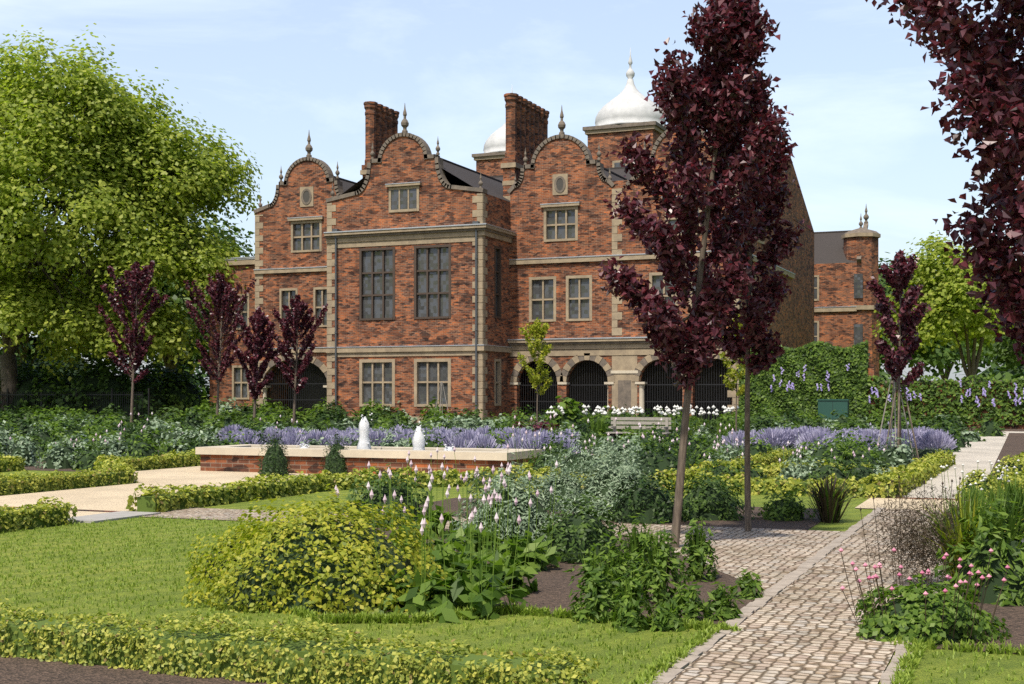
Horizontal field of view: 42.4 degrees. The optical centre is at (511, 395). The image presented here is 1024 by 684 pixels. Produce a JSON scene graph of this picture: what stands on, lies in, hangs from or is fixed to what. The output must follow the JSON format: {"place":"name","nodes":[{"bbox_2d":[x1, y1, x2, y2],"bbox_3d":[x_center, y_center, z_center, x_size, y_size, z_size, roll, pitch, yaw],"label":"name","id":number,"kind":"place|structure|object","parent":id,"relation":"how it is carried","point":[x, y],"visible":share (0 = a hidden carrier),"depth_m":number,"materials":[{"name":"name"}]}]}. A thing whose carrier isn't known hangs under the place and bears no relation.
{"place":"outdoors","nodes":[
{"label":"outdoors","id":0,"kind":"place"},
{"bbox_2d":[68,511,160,522],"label":"ground slab","id":1,"kind":"structure","parent":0,"point":[98,518],"depth_m":16.16,"materials":[{"name":"grey stone"}]},
{"bbox_2d":[0,497,953,511],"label":"brick ground trim","id":2,"kind":"structure","parent":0,"point":[117,511],"depth_m":17.26,"materials":[{"name":"brown brick"}]},
{"bbox_2d":[0,466,985,516],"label":"gravel path","id":3,"kind":"structure","parent":0,"point":[111,498],"depth_m":20.14,"materials":[{"name":"beige gravel"}]},
{"bbox_2d":[200,454,535,474],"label":"pool wall","id":4,"kind":"structure","parent":3,"relation":"on","point":[249,463],"depth_m":25.04,"materials":[{"name":"red brick"}]},
{"bbox_2d":[195,444,541,460],"bbox_3d":[-2.864,1.090,25.804,6.740,0.140,1.740,0,0,23],"label":"pool coping","id":5,"kind":"object","parent":4,"relation":"on","point":[402,452],"visible":0.84,"depth_m":25.03,"materials":[{"name":"beige stone"}]},
{"bbox_2d":[296,413,453,450],"bbox_3d":[-2.685,0.796,25.734,3.816,0.928,0.652,0,0,29],"label":"fountain jet","id":6,"kind":"object","parent":5,"relation":"on","point":[418,441],"visible":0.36,"depth_m":25.71},
{"bbox_2d":[289,178,731,422],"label":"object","id":7,"kind":"object","parent":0,"point":[319,391],"visible":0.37,"depth_m":71.04,"materials":[{"name":"black"}]},
{"bbox_2d":[0,400,1023,683],"bbox_3d":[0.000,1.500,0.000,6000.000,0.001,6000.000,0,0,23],"label":"ground","id":8,"kind":"structure","parent":0,"point":[928,662],"depth_m":9.54,"materials":[{"name":"green plant"}]},
{"bbox_2d":[0,388,149,419],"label":"park railing","id":9,"kind":"object","parent":8,"relation":"on","point":[41,394],"visible":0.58,"depth_m":76.91,"materials":[{"name":"black metal"}]},
{"bbox_2d":[0,311,1023,644],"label":"green foliage","id":10,"kind":"object","parent":8,"relation":"on","point":[618,585],"visible":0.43,"depth_m":10.19,"materials":[{"name":"green plant"}]},
{"bbox_2d":[0,208,1023,563],"bbox_3d":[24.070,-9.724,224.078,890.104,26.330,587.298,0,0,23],"label":"green foliage","id":11,"kind":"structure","parent":8,"relation":"on","point":[940,358],"depth_m":61.03,"materials":[{"name":"green plant"}]},
{"bbox_2d":[0,515,1023,683],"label":"grass blades","id":12,"kind":"object","parent":8,"relation":"on","point":[710,628],"visible":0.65,"depth_m":8.81,"materials":[{"name":"green plant"}]},
{"bbox_2d":[0,427,1023,683],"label":"ground soil beds","id":13,"kind":"object","parent":8,"relation":"on","point":[554,587],"visible":0.18,"depth_m":9.43,"materials":[{"name":"brown soil"}]},
{"bbox_2d":[0,396,979,553],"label":"silver foliage","id":14,"kind":"object","parent":13,"relation":"on","point":[627,469],"visible":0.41,"depth_m":21.57,"materials":[{"name":"grey plant"}]},
{"bbox_2d":[9,413,884,534],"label":"flower spikes","id":15,"kind":"object","parent":14,"relation":"on","point":[423,523],"visible":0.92,"depth_m":11.54,"materials":[{"name":"plant"}]},
{"bbox_2d":[215,421,956,453],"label":"lavender flowers","id":16,"kind":"object","parent":14,"relation":"on","point":[929,438],"visible":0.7,"depth_m":31.89,"materials":[{"name":"purple plant"}]},
{"bbox_2d":[0,358,1023,642],"bbox_3d":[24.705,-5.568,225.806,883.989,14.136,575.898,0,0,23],"label":"shrub","id":17,"kind":"object","parent":13,"relation":"on","point":[992,592],"visible":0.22,"depth_m":16.16,"materials":[{"name":"green plant"}]},
{"bbox_2d":[0,448,1023,683],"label":"low hedge","id":18,"kind":"object","parent":13,"relation":"on","point":[921,468],"visible":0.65,"depth_m":7.54,"materials":[{"name":"green plant"}]},
{"bbox_2d":[96,0,1023,433],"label":"purple foliage","id":19,"kind":"object","parent":13,"relation":"on","point":[756,154],"visible":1,"depth_m":12.77,"materials":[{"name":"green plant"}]},
{"bbox_2d":[105,7,1023,547],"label":"young tree trunks","id":20,"kind":"object","parent":13,"relation":"on","point":[677,511],"visible":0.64,"depth_m":14.53,"materials":[{"name":"brown plant"}]},
{"bbox_2d":[434,377,913,455],"bbox_3d":[1.975,0.451,42.828,2.889,2.106,28.896,0,0,-25],"label":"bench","id":21,"kind":"object","parent":13,"relation":"on","point":[666,427],"visible":0.58,"depth_m":37.76,"materials":[{"name":"brown wood"}]},
{"bbox_2d":[817,399,849,421],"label":"utility cabinet","id":22,"kind":"object","parent":13,"relation":"on","point":[826,407],"visible":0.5,"depth_m":58.77,"materials":[{"name":"teal metal"}]},
{"bbox_2d":[793,473,1007,637],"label":"ornamental grass","id":23,"kind":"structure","parent":13,"relation":"on","point":[902,548],"depth_m":10.28,"materials":[{"name":"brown plant"}]},
{"bbox_2d":[839,548,1009,595],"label":"pink flowers","id":24,"kind":"object","parent":23,"relation":"on","point":[947,576],"visible":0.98,"depth_m":8.26,"materials":[{"name":"pink plant"}]},
{"bbox_2d":[0,56,1023,409],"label":"branches","id":25,"kind":"object","parent":8,"relation":"on","point":[8,368],"visible":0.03,"depth_m":79.22,"materials":[{"name":"brown plant"}]},
{"bbox_2d":[0,23,1023,380],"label":"tree foliage","id":26,"kind":"object","parent":25,"relation":"attached to","point":[114,183],"visible":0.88,"depth_m":75.37,"materials":[{"name":"green plant"}]},
{"bbox_2d":[0,222,1023,523],"bbox_3d":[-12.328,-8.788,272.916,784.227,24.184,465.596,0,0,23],"label":"dark foliage","id":27,"kind":"object","parent":8,"relation":"on","point":[616,508],"visible":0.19,"depth_m":44.50,"materials":[{"name":"green plant"}]},
{"bbox_2d":[546,404,1019,490],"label":"white flowers","id":28,"kind":"object","parent":27,"relation":"on","point":[657,408],"visible":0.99,"depth_m":39.87,"materials":[{"name":"white plant"}]},
{"bbox_2d":[210,105,880,424],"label":"hall","id":29,"kind":"structure","parent":8,"relation":"on","point":[521,213],"depth_m":68.78,"materials":[{"name":"red brick"}]},
{"bbox_2d":[332,221,479,409],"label":"drainpipe","id":30,"kind":"object","parent":29,"relation":"attached to","point":[476,294],"visible":0.94,"depth_m":66.34,"materials":[{"name":"metal"}]},
{"bbox_2d":[359,244,500,320],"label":"window","id":31,"kind":"structure","parent":29,"relation":"attached to","point":[416,271],"depth_m":68.31,"materials":[{"name":"grey glass"}]},
{"bbox_2d":[263,370,739,415],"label":"arch surround","id":32,"kind":"object","parent":29,"relation":"attached to","point":[641,392],"visible":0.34,"depth_m":67.30,"materials":[{"name":"beige stone"}]},
{"bbox_2d":[208,181,856,348],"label":"string course","id":33,"kind":"object","parent":29,"relation":"attached to","point":[233,258],"visible":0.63,"depth_m":68.28,"materials":[{"name":"beige stone"}]},
{"bbox_2d":[362,93,718,169],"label":"chimney","id":34,"kind":"object","parent":29,"relation":"attached to","point":[526,124],"visible":0.55,"depth_m":73.54,"materials":[{"name":"red brick"}]},
{"bbox_2d":[483,48,665,152],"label":"domes","id":35,"kind":"structure","parent":29,"relation":"attached to","point":[628,104],"depth_m":93.11,"materials":[{"name":"white metal"}]},
{"bbox_2d":[334,156,854,263],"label":"hall roof","id":36,"kind":"structure","parent":29,"relation":"attached to","point":[828,246],"depth_m":77.92,"materials":[{"name":"grey stone"}]},
{"bbox_2d":[181,314,1023,615],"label":"lime foliage","id":37,"kind":"object","parent":8,"relation":"on","point":[257,536],"visible":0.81,"depth_m":9.39,"materials":[{"name":"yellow plant"}]},
{"bbox_2d":[644,508,944,683],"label":"path kerb","id":38,"kind":"structure","parent":8,"relation":"on","point":[747,610],"depth_m":9.18,"materials":[{"name":"beige stone"}]},
{"bbox_2d":[739,359,1023,428],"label":"garden wall","id":39,"kind":"structure","parent":8,"relation":"on","point":[871,368],"depth_m":61.09,"materials":[{"name":"brick"}]},
{"bbox_2d":[770,364,1023,406],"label":"wisteria flowers","id":40,"kind":"object","parent":39,"relation":"attached to","point":[876,391],"visible":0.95,"depth_m":61.48,"materials":[{"name":"plant"}]},
{"bbox_2d":[867,353,1018,382],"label":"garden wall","id":41,"kind":"structure","parent":39,"relation":"on","point":[954,380],"depth_m":60.98,"materials":[{"name":"stone"}]},
{"bbox_2d":[0,0,1023,395],"label":"sky","id":42,"kind":"structure","parent":0,"point":[271,74],"materials":[{"name":"blue"}]},
{"bbox_2d":[136,508,1023,683],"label":"cobble path","id":43,"kind":"structure","parent":0,"point":[804,628],"depth_m":9.42,"materials":[{"name":"beige stone"}]},
{"bbox_2d":[694,429,1023,498],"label":"pale ground gravel","id":44,"kind":"structure","parent":0,"point":[985,452],"depth_m":28.67,"materials":[{"name":"beige gravel"}]}
]}

